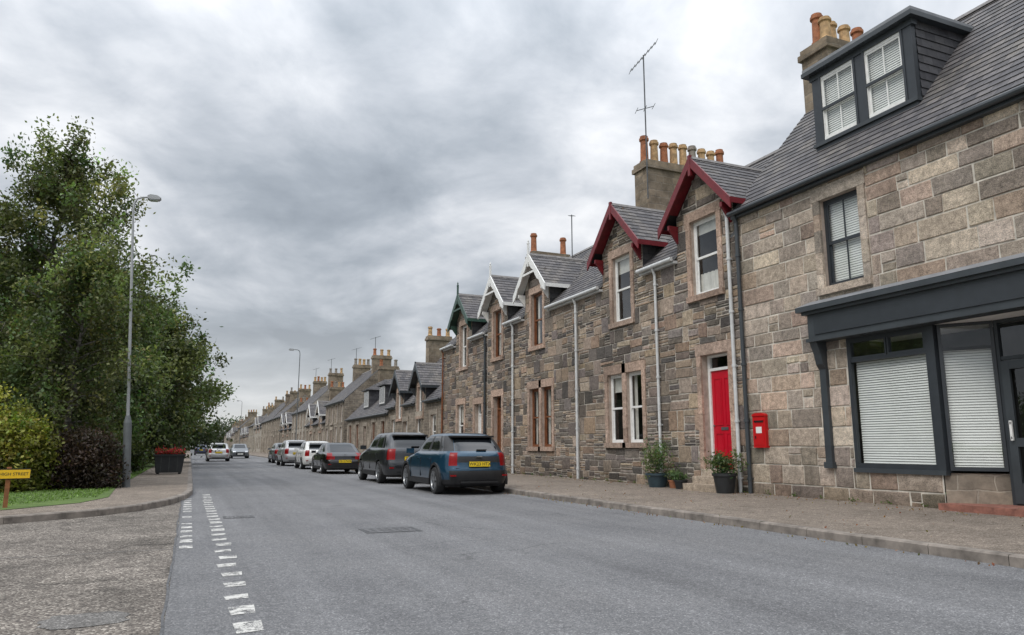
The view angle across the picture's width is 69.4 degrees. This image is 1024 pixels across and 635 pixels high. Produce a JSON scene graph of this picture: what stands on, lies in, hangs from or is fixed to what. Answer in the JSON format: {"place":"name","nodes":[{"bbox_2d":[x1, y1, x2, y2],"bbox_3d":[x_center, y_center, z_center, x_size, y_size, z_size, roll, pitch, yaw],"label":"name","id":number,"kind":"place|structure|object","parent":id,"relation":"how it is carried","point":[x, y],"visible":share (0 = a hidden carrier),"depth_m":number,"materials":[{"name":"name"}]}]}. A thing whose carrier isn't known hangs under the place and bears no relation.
{"place":"outdoors","nodes":[
{"label":"outdoors","id":0,"kind":"place"},
{"bbox_2d":[0,463,154,509],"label":"lawn","id":1,"kind":"structure","parent":0,"point":[62,501],"depth_m":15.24,"materials":[{"name":"green plant"}]},
{"bbox_2d":[0,467,30,507],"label":"street name sign","id":2,"kind":"object","parent":1,"relation":"on","point":[8,474],"visible":0.99,"depth_m":13.26,"materials":[{"name":"yellow wood"}]},
{"bbox_2d":[0,381,69,492],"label":"golden conifer bush","id":3,"kind":"object","parent":1,"relation":"on","point":[22,433],"visible":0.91,"depth_m":18.11,"materials":[{"name":"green plant"}]},
{"bbox_2d":[34,422,131,489],"bbox_3d":[-11.559,3.636,19.575,2.772,1.852,2.819,4,-11,-23],"label":"purple shrub","id":4,"kind":"object","parent":1,"relation":"on","point":[96,463],"visible":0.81,"depth_m":19.23,"materials":[{"name":"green plant"}]},
{"bbox_2d":[0,232,183,445],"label":"birch tree","id":5,"kind":"object","parent":1,"relation":"on","point":[101,306],"visible":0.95,"depth_m":20.78,"materials":[{"name":"green plant"}]},
{"bbox_2d":[5,256,186,465],"bbox_3d":[-17.091,1.852,30.237,6.808,9.310,8.043,4,-11,-23],"label":"lime tree","id":6,"kind":"object","parent":1,"relation":"on","point":[146,413],"visible":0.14,"depth_m":29.81,"materials":[{"name":"green plant"}]},
{"bbox_2d":[0,113,200,445],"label":"birch tree","id":7,"kind":"object","parent":1,"relation":"on","point":[68,193],"visible":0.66,"depth_m":22.92,"materials":[{"name":"green plant"}]},
{"bbox_2d":[108,286,232,461],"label":"lime tree","id":8,"kind":"object","parent":1,"relation":"on","point":[186,352],"visible":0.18,"depth_m":41.01,"materials":[{"name":"green plant"}]},
{"bbox_2d":[153,335,239,457],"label":"lime tree","id":9,"kind":"object","parent":1,"relation":"on","point":[215,426],"visible":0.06,"depth_m":51.24,"materials":[{"name":"green plant"}]},
{"bbox_2d":[0,493,180,634],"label":"side road","id":10,"kind":"structure","parent":0,"point":[131,578],"depth_m":7.25,"materials":[{"name":"asphalt"}]},
{"bbox_2d":[37,611,129,629],"bbox_3d":[-2.989,2.115,5.171,0.584,0.001,0.509,4,-11,-23],"label":"road patch","id":11,"kind":"object","parent":10,"relation":"on","point":[76,620],"visible":1,"depth_m":5.15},
{"bbox_2d":[159,501,181,634],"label":"tar seam","id":12,"kind":"object","parent":10,"relation":"on","point":[165,606],"visible":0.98,"depth_m":6.47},
{"bbox_2d":[0,451,189,515],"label":"pavement","id":13,"kind":"structure","parent":0,"point":[150,484],"depth_m":17.33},
{"bbox_2d":[122,194,160,486],"bbox_3d":[-10.564,0.533,20.713,0.731,8.298,0.240,4,-11,-23],"label":"street lamp","id":14,"kind":"object","parent":13,"relation":"on","point":[127,430],"visible":0.95,"depth_m":20.39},
{"bbox_2d":[153,446,185,473],"bbox_3d":[-13.835,5.721,29.869,1.200,1.180,0.800,4,-11,-23],"label":"flower planter","id":15,"kind":"object","parent":13,"relation":"on","point":[167,460],"visible":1,"depth_m":29.55,"materials":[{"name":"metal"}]},
{"bbox_2d":[456,311,486,341],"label":"dormer wall","id":16,"kind":"structure","parent":0,"point":[476,327],"depth_m":34.95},
{"bbox_2d":[458,319,468,371],"bbox_3d":[-2.342,1.321,35.592,0.108,2.460,1.300,4,-11,-23],"label":"dormer window margin","id":17,"kind":"object","parent":16,"relation":"in","point":[461,324],"visible":0.92,"depth_m":35.84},
{"bbox_2d":[461,324,466,366],"bbox_3d":[-1.805,1.415,35.809,1.060,2.050,0.900,4,-11,-23],"label":"dormer window","id":18,"kind":"structure","parent":17,"relation":"in","point":[463,344],"depth_m":36.03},
{"bbox_2d":[0,0,987,446],"label":"sky","id":19,"kind":"structure","parent":0,"point":[332,172],"materials":[{"name":"grey"}]},
{"bbox_2d":[488,292,521,328],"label":"dormer wall","id":20,"kind":"structure","parent":0,"point":[512,311],"depth_m":31.12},
{"bbox_2d":[490,304,503,362],"bbox_3d":[-0.636,0.637,31.677,0.108,2.460,1.350,4,-11,-23],"label":"dormer window margin","id":21,"kind":"object","parent":20,"relation":"in","point":[496,307],"visible":0.92,"depth_m":31.72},
{"bbox_2d":[494,309,500,357],"bbox_3d":[-0.099,0.730,31.894,1.060,2.050,0.950,4,-11,-23],"label":"dormer window","id":22,"kind":"structure","parent":21,"relation":"in","point":[497,333],"depth_m":32.12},
{"bbox_2d":[525,269,564,313],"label":"dormer wall","id":23,"kind":"structure","parent":0,"point":[554,292],"depth_m":28.40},
{"bbox_2d":[528,284,544,351],"bbox_3d":[0.932,0.007,28.078,0.108,2.460,1.400,4,-11,-23],"label":"dormer window margin","id":24,"kind":"object","parent":23,"relation":"attached to","point":[535,290],"visible":0.97,"depth_m":28.16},
{"bbox_2d":[532,291,541,346],"bbox_3d":[1.468,0.101,28.296,1.060,2.050,1.000,4,-11,-23],"label":"dormer window","id":25,"kind":"structure","parent":24,"relation":"in","point":[536,318],"depth_m":28.57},
{"bbox_2d":[119,447,1012,564],"bbox_3d":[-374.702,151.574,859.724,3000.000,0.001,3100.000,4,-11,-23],"label":"ground","id":26,"kind":"structure","parent":0,"point":[719,518],"depth_m":13.00,"materials":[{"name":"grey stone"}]},
{"bbox_2d":[0,454,192,524],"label":"kerb","id":27,"kind":"structure","parent":26,"relation":"on","point":[46,516],"depth_m":12.99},
{"bbox_2d":[187,409,259,449],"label":"distant trees","id":28,"kind":"object","parent":26,"relation":"on","point":[225,428],"visible":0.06,"depth_m":308.08,"materials":[{"name":"green plant"}]},
{"bbox_2d":[260,402,289,452],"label":"walls","id":29,"kind":"structure","parent":26,"relation":"on","point":[263,434],"depth_m":125.77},
{"bbox_2d":[270,396,308,449],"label":"walls","id":30,"kind":"structure","parent":26,"relation":"on","point":[293,408],"depth_m":109.20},
{"bbox_2d":[279,397,307,442],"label":"stone cottage","id":31,"kind":"structure","parent":26,"relation":"on","point":[285,431],"depth_m":99.70,"materials":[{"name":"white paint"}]},
{"bbox_2d":[291,383,337,439],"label":"walls","id":32,"kind":"structure","parent":26,"relation":"on","point":[324,396],"depth_m":84.61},
{"bbox_2d":[292,382,337,413],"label":"slate roof","id":33,"kind":"structure","parent":32,"relation":"on","point":[312,399],"depth_m":89.48,"materials":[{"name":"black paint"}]},
{"bbox_2d":[328,368,343,387],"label":"chimney","id":34,"kind":"object","parent":33,"relation":"on","point":[335,376],"visible":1,"depth_m":85.48,"materials":[{"name":"stone"}]},
{"bbox_2d":[304,381,344,440],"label":"stone cottage","id":35,"kind":"structure","parent":26,"relation":"on","point":[315,425],"depth_m":78.05,"materials":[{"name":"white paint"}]},
{"bbox_2d":[325,371,377,442],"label":"walls","id":36,"kind":"structure","parent":26,"relation":"on","point":[353,402],"depth_m":63.27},
{"bbox_2d":[325,402,342,442],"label":"stone margins","id":37,"kind":"object","parent":36,"relation":"attached to","point":[336,424],"visible":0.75,"depth_m":66.09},
{"bbox_2d":[326,370,377,404],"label":"slate roof","id":38,"kind":"structure","parent":36,"relation":"on","point":[348,390],"depth_m":67.30,"materials":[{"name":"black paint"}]},
{"bbox_2d":[352,358,370,381],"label":"chimney","id":39,"kind":"object","parent":38,"relation":"on","point":[359,369],"visible":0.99,"depth_m":72.35,"materials":[{"name":"stone"}]},
{"bbox_2d":[371,348,392,373],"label":"chimney","id":40,"kind":"object","parent":38,"relation":"on","point":[375,358],"visible":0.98,"depth_m":64.85,"materials":[{"name":"stone"}]},
{"bbox_2d":[344,359,399,452],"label":"stone cottage","id":41,"kind":"structure","parent":26,"relation":"on","point":[367,421],"depth_m":55.76,"materials":[{"name":"grey stone"}]},
{"bbox_2d":[385,326,451,436],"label":"stone cottage","id":42,"kind":"structure","parent":26,"relation":"on","point":[415,393],"depth_m":42.76,"materials":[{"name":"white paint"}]},
{"bbox_2d":[392,414,435,434],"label":"windows","id":43,"kind":"structure","parent":42,"relation":"in","point":[433,417],"depth_m":39.75,"materials":[{"name":"glass"}]},
{"bbox_2d":[443,332,487,433],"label":"walls","id":44,"kind":"structure","parent":26,"relation":"on","point":[468,384],"depth_m":34.94,"materials":[{"name":"stone"}]},
{"bbox_2d":[441,334,486,433],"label":"downpipes","id":45,"kind":"object","parent":44,"relation":"attached to","point":[484,402],"visible":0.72,"depth_m":32.61,"materials":[{"name":"grey metal"}]},
{"bbox_2d":[444,322,487,346],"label":"slate roof","id":46,"kind":"structure","parent":44,"relation":"on","point":[484,328],"depth_m":34.49,"materials":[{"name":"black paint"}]},
{"bbox_2d":[525,233,569,258],"bbox_3d":[1.728,-2.178,34.773,2.040,3.473,0.840,4,-11,-23],"label":"chimney","id":47,"kind":"object","parent":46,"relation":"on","point":[562,240],"visible":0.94,"depth_m":34.64,"materials":[{"name":"ceramic"}]},
{"bbox_2d":[450,295,484,327],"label":"dormer roof","id":48,"kind":"structure","parent":44,"relation":"attached to","point":[471,305],"depth_m":35.39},
{"bbox_2d":[447,283,486,335],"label":"bargeboards","id":49,"kind":"object","parent":48,"relation":"attached to","point":[457,308],"visible":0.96,"depth_m":36.01,"materials":[{"name":"green paint"}]},
{"bbox_2d":[455,397,482,433],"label":"stone margins","id":50,"kind":"object","parent":44,"relation":"attached to","point":[478,400],"visible":0.62,"depth_m":33.76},
{"bbox_2d":[487,298,579,478],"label":"walls","id":51,"kind":"structure","parent":26,"relation":"on","point":[555,357],"depth_m":27.20,"materials":[{"name":"stone"}]},
{"bbox_2d":[494,396,500,448],"bbox_3d":[-0.242,4.759,31.128,0.750,2.850,0.950,4,-11,-23],"label":"front door","id":52,"kind":"structure","parent":51,"relation":"attached to","point":[497,419],"depth_m":31.47,"materials":[{"name":"brown wood"}]},
{"bbox_2d":[481,277,520,313],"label":"dormer roof","id":53,"kind":"structure","parent":51,"relation":"attached to","point":[506,287],"depth_m":31.52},
{"bbox_2d":[478,262,523,322],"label":"bargeboards","id":54,"kind":"object","parent":53,"relation":"on","point":[490,288],"visible":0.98,"depth_m":32.08,"materials":[{"name":"white paint"}]},
{"bbox_2d":[510,323,514,473],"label":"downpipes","id":55,"kind":"object","parent":51,"relation":"attached to","point":[512,399],"visible":1,"depth_m":29.46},
{"bbox_2d":[491,377,554,451],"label":"stone margins","id":56,"kind":"object","parent":51,"relation":"attached to","point":[539,384],"visible":0.93,"depth_m":27.65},
{"bbox_2d":[502,296,572,326],"bbox_3d":[0.908,-0.168,27.933,0.289,0.169,6.080,4,-11,-23],"label":"gutter","id":57,"kind":"object","parent":51,"relation":"attached to","point":[550,307],"visible":0.98,"depth_m":26.62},
{"bbox_2d":[530,386,551,446],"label":"windows","id":58,"kind":"structure","parent":51,"relation":"attached to","point":[546,410],"depth_m":27.32,"materials":[{"name":"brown wood"}]},
{"bbox_2d":[517,255,584,296],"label":"dormer roof","id":59,"kind":"structure","parent":51,"relation":"attached to","point":[558,270],"depth_m":28.06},
{"bbox_2d":[513,239,570,307],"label":"bargeboards","id":60,"kind":"object","parent":59,"relation":"attached to","point":[529,265],"visible":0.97,"depth_m":28.43,"materials":[{"name":"white paint"}]},
{"bbox_2d":[507,247,597,320],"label":"slate roof","id":61,"kind":"structure","parent":51,"relation":"on","point":[582,278],"depth_m":27.07,"materials":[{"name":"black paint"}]},
{"bbox_2d":[577,232,898,492],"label":"walls","id":62,"kind":"structure","parent":26,"relation":"on","point":[684,329],"depth_m":20.50,"materials":[{"name":"stone"}]},
{"bbox_2d":[570,257,677,300],"bbox_3d":[3.245,-1.101,22.569,0.289,0.169,5.730,4,-11,-23],"label":"gutter","id":63,"kind":"object","parent":62,"relation":"attached to","point":[661,264],"visible":1,"depth_m":21.17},
{"bbox_2d":[609,370,642,442],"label":"windows","id":64,"kind":"structure","parent":62,"relation":"attached to","point":[635,420],"depth_m":22.11,"materials":[{"name":"white paint"}]},
{"bbox_2d":[591,205,670,262],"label":"dormer roof","id":65,"kind":"structure","parent":62,"relation":"attached to","point":[644,224],"depth_m":22.45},
{"bbox_2d":[587,202,667,275],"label":"bargeboards","id":66,"kind":"object","parent":65,"relation":"attached to","point":[612,215],"visible":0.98,"depth_m":23.06,"materials":[{"name":"paint"}]},
{"bbox_2d":[572,211,742,492],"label":"downpipes","id":67,"kind":"object","parent":62,"relation":"attached to","point":[734,364],"visible":0.97,"depth_m":18.11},
{"bbox_2d":[603,339,737,469],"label":"stone margins","id":68,"kind":"object","parent":62,"relation":"attached to","point":[701,350],"visible":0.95,"depth_m":20.76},
{"bbox_2d":[576,154,774,293],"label":"slate roof","id":69,"kind":"structure","parent":62,"relation":"on","point":[669,249],"depth_m":21.48,"materials":[{"name":"slate"},{"name":"dark red paint"}]},
{"bbox_2d":[632,135,723,210],"bbox_3d":[6.076,-4.017,25.969,3.740,4.461,0.890,4,-11,-23],"label":"chimney","id":70,"kind":"object","parent":69,"relation":"on","point":[664,174],"visible":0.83,"depth_m":25.45,"materials":[{"name":"stone"}]},
{"bbox_2d":[629,39,657,198],"bbox_3d":[4.563,-6.812,25.274,0.970,5.728,0.450,1,-10,-3],"label":"tv aerial","id":71,"kind":"object","parent":70,"relation":"attached to","point":[645,105],"visible":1,"depth_m":25.32,"materials":[{"name":"metal"}]},
{"bbox_2d":[663,159,760,230],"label":"dormer roof","id":72,"kind":"structure","parent":62,"relation":"attached to","point":[734,181],"depth_m":19.00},
{"bbox_2d":[657,155,745,243],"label":"bargeboards","id":73,"kind":"object","parent":72,"relation":"attached to","point":[691,168],"visible":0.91,"depth_m":19.50,"materials":[{"name":"paint"}]},
{"bbox_2d":[702,351,731,468],"bbox_3d":[5.385,2.308,18.249,0.750,2.820,1.040,4,-11,-23],"label":"front door","id":74,"kind":"structure","parent":62,"relation":"attached to","point":[716,403],"depth_m":18.45,"materials":[{"name":"red paint"}]},
{"bbox_2d":[736,92,1023,508],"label":"walls","id":75,"kind":"structure","parent":26,"relation":"on","point":[952,199],"depth_m":14.32,"materials":[{"name":"stone"}]},
{"bbox_2d":[731,215,753,493],"bbox_3d":[5.366,0.725,17.236,0.246,6.590,0.133,4,-11,-23],"label":"downpipe","id":76,"kind":"object","parent":75,"relation":"attached to","point":[750,478],"visible":1,"depth_m":17.18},
{"bbox_2d":[751,413,769,447],"bbox_3d":[5.578,2.529,16.582,0.120,0.770,0.420,4,-11,-23],"label":"wall postbox","id":77,"kind":"object","parent":75,"relation":"attached to","point":[760,430],"depth_m":16.51,"materials":[{"name":"red paint"}]},
{"bbox_2d":[810,341,836,467],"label":"shop pilasters","id":78,"kind":"object","parent":75,"relation":"attached to","point":[819,349],"visible":1,"depth_m":14.90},
{"bbox_2d":[810,169,872,296],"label":"stone margins","id":79,"kind":"object","parent":75,"relation":"attached to","point":[856,180],"visible":1,"depth_m":14.86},
{"bbox_2d":[820,188,863,286],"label":"windows","id":80,"kind":"structure","parent":75,"relation":"attached to","point":[841,239],"depth_m":15.21,"materials":[{"name":"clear glass"}]},
{"bbox_2d":[726,84,1023,219],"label":"gutter","id":81,"kind":"object","parent":75,"relation":"attached to","point":[981,106],"visible":0.88,"depth_m":13.72,"materials":[{"name":"metal"}]},
{"bbox_2d":[733,0,1023,209],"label":"slate roof","id":82,"kind":"structure","parent":75,"relation":"on","point":[985,61],"depth_m":14.31,"materials":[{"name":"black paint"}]},
{"bbox_2d":[797,12,863,113],"bbox_3d":[8.728,-6.256,19.574,1.940,3.469,1.010,4,-11,-23],"label":"chimney","id":83,"kind":"object","parent":82,"relation":"on","point":[826,41],"visible":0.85,"depth_m":19.39,"materials":[{"name":"stone"}]},
{"bbox_2d":[809,17,922,151],"bbox_3d":[7.361,-4.801,15.564,0.170,1.980,2.650,4,-11,-23],"label":"dormer frame","id":84,"kind":"object","parent":82,"relation":"on","point":[907,28],"visible":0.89,"depth_m":15.29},
{"bbox_2d":[818,30,921,140],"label":"dormer windows","id":85,"kind":"structure","parent":84,"relation":"in","point":[883,69],"depth_m":15.56,"materials":[{"name":"wood"}]},
{"bbox_2d":[915,21,963,95],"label":"dormer cheeks","id":86,"kind":"object","parent":82,"relation":"on","point":[936,47],"visible":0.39,"depth_m":14.65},
{"bbox_2d":[801,5,973,80],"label":"dormer flat roof","id":87,"kind":"structure","parent":86,"relation":"on","point":[925,17],"depth_m":14.99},
{"bbox_2d":[795,253,1023,342],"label":"shop fascia","id":88,"kind":"structure","parent":75,"relation":"attached to","point":[994,288],"depth_m":12.77,"materials":[{"name":"wood"}]},
{"bbox_2d":[846,310,1023,505],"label":"shop windows","id":89,"kind":"structure","parent":75,"relation":"in","point":[955,397],"depth_m":12.95,"materials":[{"name":"glass"}]},
{"bbox_2d":[163,450,1023,634],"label":"road","id":90,"kind":"structure","parent":0,"point":[311,559],"depth_m":7.11,"materials":[{"name":"asphalt"}]},
{"bbox_2d":[206,443,230,460],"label":"car","id":91,"kind":"object","parent":90,"relation":"on","point":[221,452],"visible":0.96,"depth_m":60.55,"materials":[{"name":"silver paint"}]},
{"bbox_2d":[179,494,263,633],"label":"road marking","id":92,"kind":"object","parent":90,"relation":"on","point":[240,624],"visible":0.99,"depth_m":6.92,"materials":[{"name":"white paint"}]},
{"bbox_2d":[230,444,249,457],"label":"car","id":93,"kind":"object","parent":90,"relation":"on","point":[239,450],"visible":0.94,"depth_m":76.24,"materials":[{"name":"grey paint"}]},
{"bbox_2d":[276,440,305,465],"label":"parked car","id":94,"kind":"object","parent":90,"relation":"on","point":[286,452],"visible":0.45,"depth_m":46.38,"materials":[{"name":"silver paint"}]},
{"bbox_2d":[294,441,328,468],"bbox_3d":[-11.079,7.675,41.333,1.960,1.500,3.927,4,-11,-23],"label":"parked car","id":95,"kind":"object","parent":90,"relation":"on","point":[303,456],"visible":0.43,"depth_m":39.89,"materials":[{"name":"white paint"}]},
{"bbox_2d":[311,443,360,473],"bbox_3d":[-8.245,6.575,34.695,2.060,1.380,4.427,4,-11,-23],"label":"parked car","id":96,"kind":"object","parent":90,"relation":"on","point":[335,456],"visible":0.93,"depth_m":33.01,"materials":[{"name":"black paint"}]},
{"bbox_2d":[359,527,421,533],"bbox_3d":[-1.772,3.084,10.730,0.800,0.010,0.620,4,-11,-23],"label":"manhole cover","id":97,"kind":"object","parent":90,"relation":"on","point":[387,530],"visible":1,"depth_m":10.64,"materials":[{"name":"metal"}]},
{"bbox_2d":[358,432,427,482],"bbox_3d":[-4.119,4.933,26.175,2.160,1.680,4.577,4,-11,-23],"label":"parked suv car","id":98,"kind":"object","parent":90,"relation":"on","point":[383,456],"visible":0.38,"depth_m":24.47,"materials":[{"name":"grey paint"}]},
{"bbox_2d":[401,433,507,493],"bbox_3d":[-1.675,4.020,20.605,2.140,1.560,4.447,4,-11,-23],"label":"parked crossover car","id":99,"kind":"object","parent":90,"relation":"on","point":[438,463],"visible":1,"depth_m":18.91,"materials":[{"name":"blue paint"}]},
{"bbox_2d":[249,454,1023,567],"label":"kerb","id":100,"kind":"structure","parent":90,"relation":"on","point":[975,554],"depth_m":9.81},
{"bbox_2d":[395,473,1023,565],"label":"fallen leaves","id":101,"kind":"object","parent":90,"relation":"on","point":[753,512],"visible":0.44,"depth_m":13.47,"materials":[{"name":"brown plant"}]},
{"bbox_2d":[602,207,660,282],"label":"dormer wall","id":102,"kind":"structure","parent":0,"point":[619,237],"depth_m":22.85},
{"bbox_2d":[608,241,634,328],"bbox_3d":[3.328,-0.954,22.579,0.108,2.460,1.450,4,-11,-23],"label":"dormer window margin","id":103,"kind":"object","parent":102,"relation":"attached to","point":[620,251],"visible":0.99,"depth_m":22.57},
{"bbox_2d":[613,253,630,322],"bbox_3d":[3.865,-0.861,22.797,1.060,2.050,1.050,4,-11,-23],"label":"dormer window","id":104,"kind":"structure","parent":103,"relation":"in","point":[621,285],"depth_m":23.12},
{"bbox_2d":[249,452,1023,554],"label":"pavement","id":105,"kind":"structure","parent":0,"point":[1002,533],"depth_m":12.13,"materials":[{"name":"concrete"}]},
{"bbox_2d":[638,433,679,487],"bbox_3d":[3.913,3.765,19.516,1.124,1.397,1.207,0,-10,0],"label":"potted shrub","id":106,"kind":"object","parent":105,"relation":"on","point":[657,479],"visible":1,"depth_m":19.30,"materials":[{"name":"green plant"}]},
{"bbox_2d":[667,471,690,488],"bbox_3d":[4.229,4.063,18.598,0.520,0.492,0.536,4,-11,-23],"label":"potted plant","id":107,"kind":"object","parent":105,"relation":"on","point":[677,480],"visible":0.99,"depth_m":18.52,"materials":[{"name":"green plant"}]},
{"bbox_2d":[683,469,738,492],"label":"doorsteps","id":108,"kind":"object","parent":105,"relation":"on","point":[704,482],"visible":0.44,"depth_m":17.75,"materials":[{"name":"stone"}]},
{"bbox_2d":[698,447,748,493],"bbox_3d":[4.883,3.481,16.999,1.154,1.090,0.986,-2,-10,13],"label":"potted shrub","id":109,"kind":"object","parent":105,"relation":"on","point":[724,482],"visible":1,"depth_m":16.79,"materials":[{"name":"green plant"}]},
{"bbox_2d":[938,472,1023,516],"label":"shop doorstep","id":110,"kind":"object","parent":105,"relation":"on","point":[983,493],"visible":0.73,"depth_m":12.20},
{"bbox_2d":[676,174,736,253],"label":"dormer wall","id":111,"kind":"structure","parent":0,"point":[701,193],"depth_m":19.46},
{"bbox_2d":[684,199,724,303],"bbox_3d":[4.912,-1.664,18.958,0.108,2.410,1.480,4,-11,-23],"label":"dormer window margin","id":112,"kind":"object","parent":111,"relation":"in","point":[703,211],"visible":0.98,"depth_m":18.92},
{"bbox_2d":[691,213,718,294],"bbox_3d":[5.448,-1.570,19.175,1.060,2.000,1.080,4,-11,-23],"label":"dormer window","id":113,"kind":"structure","parent":112,"relation":"in","point":[704,254],"depth_m":19.48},
{"bbox_2d":[691,156,762,171],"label":"dormer ridge","id":114,"kind":"structure","parent":0,"point":[724,163],"depth_m":19.65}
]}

